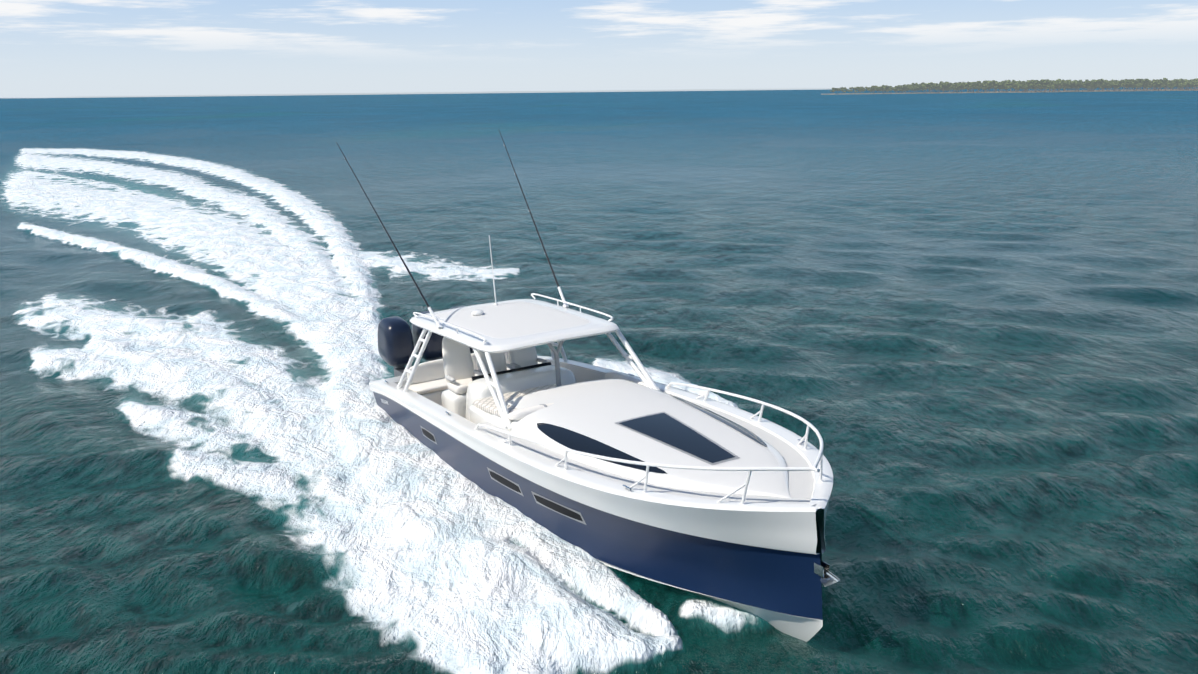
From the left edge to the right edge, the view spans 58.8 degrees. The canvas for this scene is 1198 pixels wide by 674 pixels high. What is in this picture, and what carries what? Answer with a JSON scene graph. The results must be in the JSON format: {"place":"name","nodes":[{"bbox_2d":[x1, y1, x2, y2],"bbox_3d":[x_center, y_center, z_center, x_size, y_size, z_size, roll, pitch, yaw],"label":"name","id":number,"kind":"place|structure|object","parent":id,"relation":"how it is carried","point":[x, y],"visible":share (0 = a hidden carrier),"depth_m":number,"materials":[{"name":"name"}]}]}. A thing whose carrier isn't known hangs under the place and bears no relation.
{"place":"outdoors","nodes":[
{"label":"outdoors","id":0,"kind":"place"},
{"bbox_2d":[0,87,1197,673],"bbox_3d":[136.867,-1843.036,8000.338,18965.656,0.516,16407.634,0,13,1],"label":"sea","id":1,"kind":"structure","parent":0,"point":[958,329],"depth_m":24.94,"materials":[{"name":"liquid"}]},
{"bbox_2d":[336,131,840,641],"bbox_3d":[-0.672,-0.052,16.770,3.691,6.256,13.093,-10,14,-27],"label":"speedboat","id":2,"kind":"object","parent":1,"relation":"on","point":[642,475],"visible":1,"depth_m":14.19,"materials":[{"name":"white plastic"}]},
{"bbox_2d":[0,0,1197,97],"label":"sky","id":3,"kind":"structure","parent":0,"point":[49,48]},
{"bbox_2d":[821,89,1197,94],"bbox_3d":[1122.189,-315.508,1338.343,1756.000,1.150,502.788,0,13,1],"label":"island shore","id":4,"kind":"structure","parent":0,"point":[1017,92],"depth_m":1143.60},
{"bbox_2d":[830,78,1197,93],"bbox_3d":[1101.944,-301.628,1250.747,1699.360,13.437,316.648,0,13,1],"label":"mangrove trees","id":5,"kind":"object","parent":4,"relation":"on","point":[1073,85],"visible":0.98,"depth_m":1137.82,"materials":[{"name":"green plant"}]}
]}

